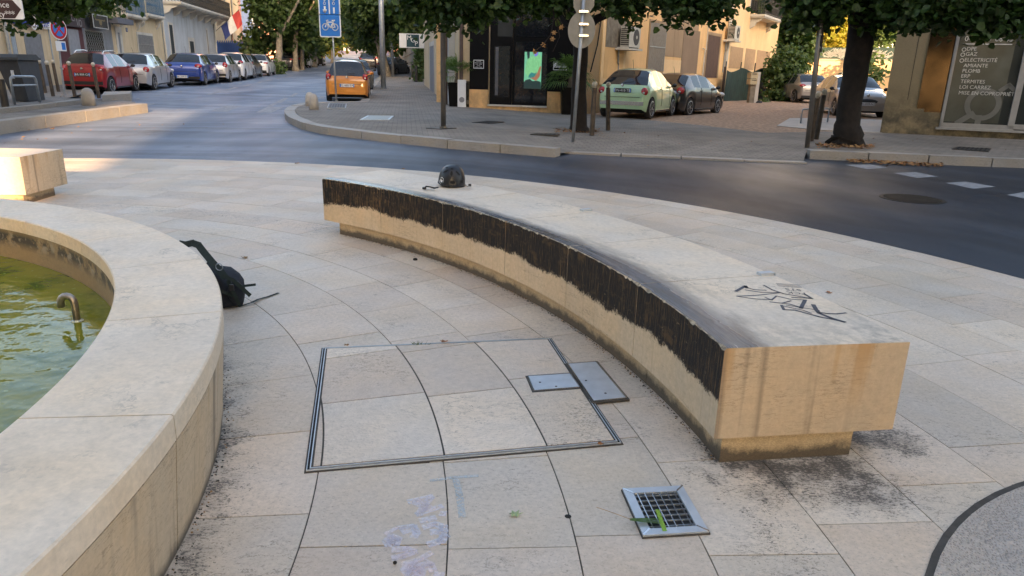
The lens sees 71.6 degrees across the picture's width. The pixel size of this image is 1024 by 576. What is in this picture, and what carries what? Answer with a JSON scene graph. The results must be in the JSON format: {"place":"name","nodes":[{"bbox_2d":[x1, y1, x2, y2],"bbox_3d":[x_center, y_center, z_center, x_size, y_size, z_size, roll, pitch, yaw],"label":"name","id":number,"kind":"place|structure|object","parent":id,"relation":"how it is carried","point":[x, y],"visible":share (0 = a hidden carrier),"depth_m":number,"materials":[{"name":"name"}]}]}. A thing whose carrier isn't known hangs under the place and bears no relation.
{"place":"outdoors","nodes":[
{"label":"outdoors","id":0,"kind":"place"},
{"bbox_2d":[0,84,134,118],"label":"sidewalk","id":1,"kind":"structure","parent":0,"point":[67,96],"depth_m":20.09,"materials":[{"name":"concrete"}]},
{"bbox_2d":[0,79,9,106],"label":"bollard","id":2,"kind":"object","parent":1,"relation":"on","point":[4,100],"visible":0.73,"depth_m":18.16,"materials":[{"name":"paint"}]},
{"bbox_2d":[0,0,24,19],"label":"direction sign","id":3,"kind":"object","parent":1,"relation":"on","point":[11,9],"visible":1,"depth_m":14.54,"materials":[{"name":"metal"}]},
{"bbox_2d":[0,54,44,101],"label":"rubbish container","id":4,"kind":"object","parent":1,"relation":"on","point":[19,64],"visible":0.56,"depth_m":20.07,"materials":[{"name":"plastic"}]},
{"bbox_2d":[9,75,41,104],"bbox_3d":[-13.375,-5.450,19.484,0.086,0.766,1.022,3,17,4],"label":"hoop barrier","id":5,"kind":"object","parent":1,"relation":"on","point":[12,85],"visible":1,"depth_m":19.32,"materials":[{"name":"metal"}]},
{"bbox_2d":[0,15,61,88],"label":"building","id":6,"kind":"structure","parent":1,"relation":"on","point":[42,45],"depth_m":27.81,"materials":[{"name":"paint"}]},
{"bbox_2d":[49,21,66,94],"bbox_3d":[-14.568,-7.464,22.895,0.181,2.389,0.680,5,17,10],"label":"no stopping sign","id":7,"kind":"object","parent":1,"relation":"on","point":[58,33],"visible":0.78,"depth_m":22.77,"materials":[{"name":"metal"}]},
{"bbox_2d":[59,14,84,64],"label":"building","id":8,"kind":"structure","parent":1,"relation":"on","point":[73,39],"depth_m":30.99,"materials":[{"name":"red paint"}]},
{"bbox_2d":[0,0,143,37],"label":"tree","id":9,"kind":"object","parent":1,"relation":"on","point":[50,11],"visible":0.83,"depth_m":16.24,"materials":[{"name":"green plant"}]},
{"bbox_2d":[81,88,95,105],"bbox_3d":[-11.862,-5.345,19.840,0.360,0.492,0.360,1,17,0],"label":"stone bollard","id":10,"kind":"object","parent":1,"relation":"on","point":[87,97],"visible":0.95,"depth_m":19.73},
{"bbox_2d":[82,10,133,52],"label":"building","id":11,"kind":"structure","parent":1,"relation":"on","point":[97,33],"depth_m":33.65,"materials":[{"name":"concrete"}]},
{"bbox_2d":[84,29,104,51],"bbox_3d":[-19.653,-11.552,33.489,0.058,1.133,2.235,-1,17,-10],"label":"window","id":12,"kind":"structure","parent":11,"relation":"in","point":[88,32],"depth_m":33.40,"materials":[{"name":"metal"}]},
{"bbox_2d":[75,3,118,24],"bbox_3d":[-19.604,-13.087,33.018,1.512,1.441,5.514,-3,18,-13],"label":"ledge plant","id":13,"kind":"object","parent":11,"relation":"on","point":[104,13],"visible":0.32,"depth_m":33.17,"materials":[{"name":"green plant"}]},
{"bbox_2d":[101,91,132,101],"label":"stone block","id":14,"kind":"structure","parent":1,"relation":"on","point":[117,95],"depth_m":22.36,"materials":[{"name":"stone"}]},
{"bbox_2d":[110,0,167,61],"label":"building","id":15,"kind":"structure","parent":1,"relation":"on","point":[143,34],"depth_m":39.65,"materials":[{"name":"paint"}]},
{"bbox_2d":[114,26,123,53],"bbox_3d":[-20.225,-12.160,36.697,0.028,2.549,0.889,-1,17,-10],"label":"door","id":16,"kind":"structure","parent":15,"relation":"in","point":[118,33],"depth_m":36.52,"materials":[{"name":"white wood"}]},
{"bbox_2d":[136,32,154,54],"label":"window","id":17,"kind":"structure","parent":15,"relation":"in","point":[145,43],"depth_m":40.34,"materials":[{"name":"white stone"}]},
{"bbox_2d":[161,0,230,60],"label":"building","id":18,"kind":"structure","parent":1,"relation":"on","point":[189,25],"depth_m":49.73,"materials":[{"name":"paint"}]},
{"bbox_2d":[216,10,241,39],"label":"flag","id":19,"kind":"object","parent":18,"relation":"attached to","point":[232,24],"visible":1,"depth_m":57.34,"materials":[{"name":"fabric"}]},
{"bbox_2d":[215,0,254,42],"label":"building","id":20,"kind":"structure","parent":1,"relation":"on","point":[219,31],"depth_m":76.29,"materials":[{"name":"paint"}]},
{"bbox_2d":[217,40,266,54],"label":"fence","id":21,"kind":"object","parent":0,"point":[222,46],"visible":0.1,"depth_m":61.26,"materials":[{"name":"blue metal"}]},
{"bbox_2d":[0,51,1023,278],"bbox_3d":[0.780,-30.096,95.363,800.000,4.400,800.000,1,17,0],"label":"road","id":22,"kind":"structure","parent":0,"point":[983,228],"depth_m":11.63,"materials":[{"name":"asphalt"}]},
{"bbox_2d":[0,99,80,113],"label":"kerb","id":23,"kind":"structure","parent":22,"relation":"on","point":[10,109],"depth_m":18.35,"materials":[{"name":"stone"}]},
{"bbox_2d":[0,103,147,134],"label":"kerb","id":24,"kind":"structure","parent":22,"relation":"on","point":[20,124],"depth_m":16.30,"materials":[{"name":"stone"}]},
{"bbox_2d":[62,49,138,91],"bbox_3d":[-16.136,-8.562,27.981,1.891,1.577,3.660,-1,18,-7],"label":"parked car","id":25,"kind":"object","parent":22,"relation":"on","point":[114,71],"visible":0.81,"depth_m":26.63,"materials":[{"name":"red metal"}]},
{"bbox_2d":[116,47,174,89],"bbox_3d":[-16.201,-9.647,31.102,2.001,1.692,4.051,-1,18,-10],"label":"parked car","id":26,"kind":"object","parent":22,"relation":"on","point":[153,71],"visible":0.55,"depth_m":29.86,"materials":[{"name":"silver metal"}]},
{"bbox_2d":[164,46,218,84],"bbox_3d":[-16.285,-11.359,36.157,2.101,1.802,4.290,-1,18,-10],"label":"parked car","id":27,"kind":"object","parent":22,"relation":"on","point":[194,67],"visible":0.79,"depth_m":34.54,"materials":[{"name":"blue metal"}]},
{"bbox_2d":[204,54,240,81],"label":"parked car","id":28,"kind":"object","parent":22,"relation":"on","point":[228,67],"visible":0.59,"depth_m":38.34,"materials":[{"name":"silver metal"}]},
{"bbox_2d":[219,52,254,79],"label":"parked car","id":29,"kind":"object","parent":22,"relation":"on","point":[246,65],"visible":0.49,"depth_m":42.29,"materials":[{"name":"white metal"}]},
{"bbox_2d":[245,54,261,77],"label":"parked car","id":30,"kind":"object","parent":22,"relation":"on","point":[257,66],"visible":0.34,"depth_m":46.66,"materials":[{"name":"grey metal"}]},
{"bbox_2d":[251,54,275,75],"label":"parked car","id":31,"kind":"object","parent":22,"relation":"on","point":[268,65],"visible":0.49,"depth_m":50.06,"materials":[{"name":"white metal"}]},
{"bbox_2d":[233,0,318,68],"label":"tree","id":32,"kind":"object","parent":22,"relation":"on","point":[281,17],"visible":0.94,"depth_m":58.41,"materials":[{"name":"green plant"}]},
{"bbox_2d":[267,0,325,70],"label":"tree","id":33,"kind":"object","parent":22,"relation":"on","point":[295,53],"visible":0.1,"depth_m":63.42,"materials":[{"name":"green plant"}]},
{"bbox_2d":[299,0,345,69],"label":"tree","id":34,"kind":"object","parent":22,"relation":"on","point":[302,52],"visible":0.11,"depth_m":67.31,"materials":[{"name":"green plant"}]},
{"bbox_2d":[311,6,348,66],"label":"tree","id":35,"kind":"object","parent":22,"relation":"on","point":[338,42],"visible":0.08,"depth_m":75.19,"materials":[{"name":"green plant"}]},
{"bbox_2d":[325,2,355,62],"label":"tree","id":36,"kind":"object","parent":22,"relation":"on","point":[330,55],"visible":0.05,"depth_m":87.43,"materials":[{"name":"green plant"}]},
{"bbox_2d":[325,59,373,100],"bbox_3d":[-6.590,-8.477,28.701,1.941,1.634,3.620,-1,18,-10],"label":"parked car","id":37,"kind":"object","parent":22,"relation":"on","point":[353,79],"visible":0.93,"depth_m":27.18,"materials":[{"name":"orange metal"}]},
{"bbox_2d":[376,57,409,74],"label":"parked car","id":38,"kind":"object","parent":22,"relation":"on","point":[401,66],"visible":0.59,"depth_m":58.92,"materials":[{"name":"black metal"}]},
{"bbox_2d":[284,76,559,157],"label":"kerb","id":39,"kind":"structure","parent":22,"relation":"on","point":[292,117],"depth_m":14.09,"materials":[{"name":"stone"}]},
{"bbox_2d":[318,0,340,101],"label":"bike sign","id":40,"kind":"object","parent":39,"relation":"on","point":[329,19],"visible":0.97,"depth_m":24.08,"materials":[{"name":"metal"}]},
{"bbox_2d":[136,75,1023,197],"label":"road markings","id":41,"kind":"object","parent":22,"relation":"on","point":[225,108],"visible":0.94,"depth_m":12.89,"materials":[{"name":"paint"}]},
{"bbox_2d":[563,151,806,163],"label":"dropped kerb","id":42,"kind":"structure","parent":22,"relation":"on","point":[686,157],"depth_m":13.19,"materials":[{"name":"stone"}]},
{"bbox_2d":[846,158,943,166],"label":"leaf litter","id":43,"kind":"object","parent":22,"relation":"on","point":[889,161],"visible":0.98,"depth_m":13.23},
{"bbox_2d":[879,193,946,203],"bbox_3d":[5.336,-1.195,9.458,0.800,0.012,0.800,1,17,0],"label":"manhole cover","id":44,"kind":"object","parent":22,"relation":"on","point":[912,198],"visible":1,"depth_m":9.39,"materials":[{"name":"metal"}]},
{"bbox_2d":[806,149,1023,167],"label":"kerb","id":45,"kind":"structure","parent":22,"relation":"on","point":[955,160],"depth_m":13.41,"materials":[{"name":"stone"}]},
{"bbox_2d":[35,158,1023,575],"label":"paving","id":46,"kind":"structure","parent":0,"point":[923,474],"depth_m":3.14,"materials":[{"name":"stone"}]},
{"bbox_2d":[0,148,67,201],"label":"curved bench","id":47,"kind":"object","parent":46,"relation":"on","point":[31,174],"visible":0.98,"depth_m":7.61,"materials":[{"name":"stone"}]},
{"bbox_2d":[0,198,223,575],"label":"fountain","id":48,"kind":"object","parent":46,"relation":"on","point":[109,442],"visible":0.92,"depth_m":2.24,"materials":[{"name":"stone"}]},
{"bbox_2d":[0,256,110,432],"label":"water","id":49,"kind":"structure","parent":48,"relation":"in","point":[45,343],"depth_m":3.54,"materials":[{"name":"liquid"}]},
{"bbox_2d":[57,293,83,322],"bbox_3d":[-2.279,0.217,3.685,0.117,0.402,0.060,1,17,0],"label":"fountain spout","id":50,"kind":"object","parent":48,"relation":"attached to","point":[63,297],"visible":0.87,"depth_m":3.63,"materials":[{"name":"metal"}]},
{"bbox_2d":[179,239,278,307],"bbox_3d":[-1.911,-0.093,4.589,0.669,0.379,0.444,1,17,0],"label":"backpack","id":51,"kind":"object","parent":46,"relation":"on","point":[232,285],"visible":0.88,"depth_m":4.47,"materials":[{"name":"fabric"}]},
{"bbox_2d":[167,235,716,575],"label":"grit","id":52,"kind":"object","parent":46,"relation":"on","point":[445,265],"visible":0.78,"depth_m":3.22,"materials":[{"name":"soil"}]},
{"bbox_2d":[304,338,623,473],"bbox_3d":[-0.286,0.499,3.446,1.303,0.022,1.284,-2,17,-11],"label":"paved access hatch","id":53,"kind":"object","parent":46,"relation":"on","point":[389,405],"visible":1,"depth_m":3.25,"materials":[{"name":"stone"}]},
{"bbox_2d":[525,373,582,392],"bbox_3d":[0.203,0.472,3.542,0.258,0.016,0.194,-2,18,-12],"label":"steel cover","id":54,"kind":"object","parent":53,"relation":"on","point":[551,382],"visible":1,"depth_m":3.53,"materials":[{"name":"metal"}]},
{"bbox_2d":[565,361,629,403],"bbox_3d":[0.417,0.468,3.572,0.193,0.016,0.477,-2,18,-12],"label":"steel cover","id":55,"kind":"object","parent":46,"relation":"on","point":[596,382],"visible":1,"depth_m":3.53,"materials":[{"name":"metal"}]},
{"bbox_2d":[322,170,909,461],"bbox_3d":[0.075,-0.239,4.996,1.290,0.522,5.355,-9,20,-31],"label":"curved bench","id":56,"kind":"object","parent":46,"relation":"on","point":[725,358],"visible":1,"depth_m":3.44,"materials":[{"name":"stone"}]},
{"bbox_2d":[422,164,470,189],"bbox_3d":[-0.595,-0.968,6.147,0.442,0.187,0.373,-6,19,-22],"label":"helmet","id":57,"kind":"object","parent":56,"relation":"on","point":[451,175],"visible":1,"depth_m":6.12,"materials":[{"name":"black"}]},
{"bbox_2d":[621,485,709,538],"bbox_3d":[0.543,0.793,2.535,0.241,0.014,0.292,0,17,-6],"label":"drain grate","id":58,"kind":"object","parent":46,"relation":"on","point":[680,515],"visible":1,"depth_m":2.53,"materials":[{"name":"metal"}]},
{"bbox_2d":[596,507,666,530],"bbox_3d":[0.411,0.783,2.435,0.238,0.058,0.067,3,17,3],"label":"palm leaf piece","id":59,"kind":"object","parent":58,"relation":"on","point":[661,521],"visible":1,"depth_m":2.44,"materials":[{"name":"green plant"}]},
{"bbox_2d":[924,481,1023,575],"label":"paving circle joint","id":60,"kind":"object","parent":46,"relation":"on","point":[948,533],"visible":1,"depth_m":2.50,"materials":[{"name":"tile"}]},
{"bbox_2d":[934,486,1023,575],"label":"paving circle","id":61,"kind":"object","parent":46,"relation":"on","point":[986,539],"visible":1,"depth_m":2.40,"materials":[{"name":"stone"}]},
{"bbox_2d":[295,55,1023,160],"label":"sidewalk","id":62,"kind":"structure","parent":0,"point":[411,106],"depth_m":16.57,"materials":[{"name":"concrete"}]},
{"bbox_2d":[337,0,423,76],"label":"tree","id":63,"kind":"object","parent":62,"relation":"on","point":[360,23],"visible":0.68,"depth_m":51.40,"materials":[{"name":"green plant"}]},
{"bbox_2d":[378,0,386,88],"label":"lamp post","id":64,"kind":"object","parent":62,"relation":"on","point":[382,45],"visible":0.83,"depth_m":34.52,"materials":[{"name":"metal"}]},
{"bbox_2d":[409,48,423,81],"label":"wall ivy","id":65,"kind":"object","parent":62,"relation":"on","point":[419,57],"depth_m":45.12,"materials":[{"name":"green plant"}]},
{"bbox_2d":[424,21,435,93],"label":"building","id":66,"kind":"structure","parent":62,"relation":"on","point":[430,63],"depth_m":34.90,"materials":[{"name":"concrete"}]},
{"bbox_2d":[399,33,423,47],"bbox_3d":[-5.489,-13.918,39.958,1.700,0.760,0.135,-1,17,-10],"label":"hanging sign","id":67,"kind":"object","parent":66,"relation":"attached to","point":[406,40],"visible":0.79,"depth_m":39.87,"materials":[{"name":"paint"}]},
{"bbox_2d":[429,41,434,92],"bbox_3d":[-3.812,-10.499,33.756,0.028,2.308,3.758,-1,17,-10],"label":"door","id":68,"kind":"structure","parent":66,"relation":"in","point":[432,44],"depth_m":33.60,"materials":[{"name":"white stone"}]},
{"bbox_2d":[439,23,446,127],"bbox_3d":[-1.441,-7.745,13.762,0.300,9.290,2.039,1,17,0],"label":"lamp post","id":69,"kind":"object","parent":62,"relation":"on","point":[443,72],"visible":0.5,"depth_m":15.64,"materials":[{"name":"grey metal"}]},
{"bbox_2d":[446,24,454,104],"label":"building","id":70,"kind":"structure","parent":62,"relation":"on","point":[450,46],"depth_m":24.77,"materials":[{"name":"ceramic"}]},
{"bbox_2d":[436,53,472,106],"bbox_3d":[-1.816,-7.050,24.014,1.768,1.738,1.531,1,17,0],"label":"potted palm","id":71,"kind":"object","parent":62,"relation":"on","point":[452,63],"visible":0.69,"depth_m":23.78,"materials":[{"name":"plant"}]},
{"bbox_2d":[458,80,465,106],"bbox_3d":[-1.680,-6.549,23.867,0.270,0.880,0.404,1,17,0],"label":"white box","id":72,"kind":"object","parent":62,"relation":"on","point":[461,93],"visible":1,"depth_m":23.68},
{"bbox_2d":[455,6,605,113],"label":"building","id":73,"kind":"structure","parent":62,"relation":"on","point":[495,76],"depth_m":23.43,"materials":[{"name":"black paint"}]},
{"bbox_2d":[489,17,513,104],"bbox_3d":[-0.355,-7.594,23.398,0.754,2.992,0.060,4,17,8],"label":"door","id":74,"kind":"structure","parent":73,"relation":"in","point":[501,35],"depth_m":23.42,"materials":[{"name":"black paint"}]},
{"bbox_2d":[512,11,549,105],"bbox_3d":[0.616,-7.532,23.278,1.185,2.992,0.040,4,17,8],"label":"window","id":75,"kind":"structure","parent":73,"relation":"in","point":[528,37],"depth_m":23.23,"materials":[{"name":"glass"}]},
{"bbox_2d":[523,51,541,88],"bbox_3d":[0.686,-7.158,23.341,0.592,1.177,0.028,4,17,8],"label":"lit screen","id":76,"kind":"object","parent":73,"relation":"attached to","point":[532,70],"visible":0.97,"depth_m":23.33,"materials":[{"name":"green"}]},
{"bbox_2d":[539,53,597,114],"bbox_3d":[1.876,-6.662,22.990,2.213,1.998,2.101,1,17,0],"label":"potted palm","id":77,"kind":"object","parent":62,"relation":"on","point":[565,92],"visible":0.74,"depth_m":22.78,"materials":[{"name":"green plant"}]},
{"bbox_2d":[386,0,756,132],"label":"tree","id":78,"kind":"object","parent":62,"relation":"on","point":[474,14],"visible":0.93,"depth_m":14.48,"materials":[{"name":"green plant"}]},
{"bbox_2d":[568,0,594,141],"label":"road sign","id":79,"kind":"object","parent":62,"relation":"on","point":[581,29],"visible":1,"depth_m":13.95,"materials":[{"name":"metal"}]},
{"bbox_2d":[436,6,727,113],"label":"building","id":80,"kind":"structure","parent":62,"relation":"on","point":[700,51],"depth_m":28.34,"materials":[{"name":"paint"}]},
{"bbox_2d":[599,17,626,84],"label":"wall","id":81,"kind":"structure","parent":80,"relation":"in","point":[611,28],"depth_m":24.47,"materials":[{"name":"paint"}]},
{"bbox_2d":[615,26,642,69],"bbox_3d":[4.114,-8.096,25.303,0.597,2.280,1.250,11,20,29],"label":"air conditioner","id":82,"kind":"object","parent":80,"relation":"attached to","point":[632,43],"visible":0.84,"depth_m":24.79,"materials":[{"name":"white"}]},
{"bbox_2d":[646,19,666,72],"bbox_3d":[5.779,-9.577,28.240,0.073,1.989,1.939,11,20,29],"label":"window","id":83,"kind":"structure","parent":80,"relation":"in","point":[656,47],"depth_m":28.16,"materials":[{"name":"metal"}]},
{"bbox_2d":[680,28,699,73],"bbox_3d":[8.011,-10.564,31.864,0.017,1.929,2.329,11,20,29],"label":"blocked doorway","id":84,"kind":"structure","parent":80,"relation":"in","point":[690,49],"depth_m":31.85,"materials":[{"name":"paint"}]},
{"bbox_2d":[705,35,720,77],"bbox_3d":[9.855,-11.331,34.802,0.010,1.954,1.986,11,20,29],"label":"door panel","id":85,"kind":"structure","parent":80,"relation":"in","point":[714,41],"depth_m":34.75,"materials":[{"name":"wood"}]},
{"bbox_2d":[722,25,740,71],"bbox_3d":[11.238,-12.231,36.345,0.597,2.280,1.250,11,20,29],"label":"air conditioner","id":86,"kind":"object","parent":80,"relation":"attached to","point":[735,30],"visible":0.98,"depth_m":35.83,"materials":[{"name":"white"}]},
{"bbox_2d":[589,82,597,135],"bbox_3d":[1.789,-3.941,15.593,0.121,1.152,0.118,1,17,0],"label":"bollard","id":87,"kind":"object","parent":62,"relation":"on","point":[593,109],"visible":1,"depth_m":15.56,"materials":[{"name":"brown metal"}]},
{"bbox_2d":[606,82,610,130],"bbox_3d":[2.315,-4.376,17.088,0.174,1.135,0.118,1,17,0],"label":"bollard","id":88,"kind":"object","parent":62,"relation":"on","point":[608,84],"visible":1,"depth_m":17.04,"materials":[{"name":"brown metal"}]},
{"bbox_2d":[804,17,823,147],"bbox_3d":[6.043,-4.353,14.116,0.211,3.125,0.129,1,17,0],"label":"lamp post","id":89,"kind":"object","parent":62,"relation":"on","point":[819,43],"visible":0.96,"depth_m":14.15,"materials":[{"name":"grey metal"}]},
{"bbox_2d":[810,92,820,140],"bbox_3d":[6.662,-3.770,15.619,0.121,1.052,0.118,1,17,0],"label":"bollard","id":90,"kind":"object","parent":62,"relation":"on","point":[817,100],"visible":0.88,"depth_m":15.56,"materials":[{"name":"brown metal"}]},
{"bbox_2d":[814,89,826,139],"bbox_3d":[7.005,-3.940,16.099,0.144,1.114,0.118,1,17,0],"label":"bollard","id":91,"kind":"object","parent":62,"relation":"on","point":[820,114],"visible":0.99,"depth_m":16.06,"materials":[{"name":"brown metal"}]},
{"bbox_2d":[815,142,875,149],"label":"leaf litter","id":92,"kind":"object","parent":62,"relation":"on","point":[844,145],"visible":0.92,"depth_m":14.54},
{"bbox_2d":[761,0,1023,146],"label":"tree","id":93,"kind":"object","parent":62,"relation":"on","point":[984,21],"visible":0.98,"depth_m":13.54,"materials":[{"name":"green plant"}]},
{"bbox_2d":[880,27,1023,139],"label":"building","id":94,"kind":"structure","parent":62,"relation":"on","point":[955,86],"depth_m":17.94,"materials":[{"name":"beige concrete"}]},
{"bbox_2d":[935,30,1023,132],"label":"shop window","id":95,"kind":"structure","parent":94,"relation":"in","point":[985,87],"depth_m":17.69,"materials":[{"name":"grey glass"}]},
{"bbox_2d":[596,100,881,132],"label":"gravel ground","id":96,"kind":"structure","parent":0,"point":[766,117],"depth_m":24.72,"materials":[{"name":"gravel"}]},
{"bbox_2d":[599,63,676,118],"bbox_3d":[4.184,-6.488,23.054,1.921,1.742,3.570,10,19,26],"label":"parked car","id":97,"kind":"object","parent":96,"relation":"on","point":[647,93],"visible":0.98,"depth_m":21.82,"materials":[{"name":"green metal"}]},
{"bbox_2d":[661,70,724,114],"bbox_3d":[6.304,-7.208,25.925,2.011,1.652,4.080,14,21,35],"label":"parked car","id":98,"kind":"object","parent":96,"relation":"on","point":[696,92],"visible":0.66,"depth_m":24.81,"materials":[{"name":"black metal"}]},
{"bbox_2d":[722,61,765,100],"bbox_3d":[12.530,-10.935,37.878,0.107,2.100,5.572,15,22,38],"label":"fence","id":99,"kind":"object","parent":96,"relation":"on","point":[736,86],"visible":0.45,"depth_m":37.04,"materials":[{"name":"metal"}]},
{"bbox_2d":[720,0,781,98],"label":"building","id":100,"kind":"structure","parent":96,"relation":"on","point":[758,39],"depth_m":40.25,"materials":[{"name":"paint"}]},
{"bbox_2d":[746,72,760,102],"bbox_3d":[11.821,-9.760,34.826,0.540,1.618,0.410,-1,17,-8],"label":"mailbox post","id":101,"kind":"object","parent":96,"relation":"on","point":[752,94],"visible":0.88,"depth_m":34.73,"materials":[{"name":"beige stone"}]},
{"bbox_2d":[759,41,813,101],"bbox_3d":[14.686,-11.520,38.527,3.206,3.599,2.812,-11,21,-36],"label":"tree","id":102,"kind":"object","parent":96,"relation":"on","point":[783,66],"visible":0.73,"depth_m":38.01,"materials":[{"name":"green plant"}]},
{"bbox_2d":[776,10,825,72],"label":"tree","id":103,"kind":"object","parent":96,"relation":"on","point":[797,39],"visible":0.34,"depth_m":47.16,"materials":[{"name":"green plant"}]},
{"bbox_2d":[780,71,824,102],"bbox_3d":[15.389,-10.809,37.998,2.021,1.603,4.080,0,17,-4],"label":"parked car","id":104,"kind":"object","parent":96,"relation":"on","point":[797,87],"visible":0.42,"depth_m":36.51,"materials":[{"name":"silver metal"}]},
{"bbox_2d":[777,118,881,132],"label":"concrete path","id":105,"kind":"structure","parent":96,"relation":"on","point":[868,125],"depth_m":21.45,"materials":[{"name":"concrete"}]},
{"bbox_2d":[813,17,847,47],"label":"tree","id":106,"kind":"object","parent":96,"relation":"on","point":[838,39],"visible":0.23,"depth_m":53.85,"materials":[{"name":"yellow plant"}]},
{"bbox_2d":[807,59,891,93],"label":"wall","id":107,"kind":"structure","parent":96,"relation":"on","point":[828,67],"depth_m":50.13,"materials":[{"name":"paint"}]},
{"bbox_2d":[819,47,893,59],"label":"board fence","id":108,"kind":"object","parent":107,"relation":"on","point":[836,53],"visible":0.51,"depth_m":49.88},
{"bbox_2d":[815,75,887,116],"bbox_3d":[13.207,-7.583,27.655,2.101,1.604,4.324,4,17,8],"label":"parked car","id":109,"kind":"object","parent":96,"relation":"on","point":[874,98],"visible":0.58,"depth_m":26.62,"materials":[{"name":"silver metal"}]},
{"bbox_2d":[868,26,897,85],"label":"tree","id":110,"kind":"object","parent":96,"relation":"on","point":[875,72],"visible":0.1,"depth_m":46.67,"materials":[{"name":"green plant"}]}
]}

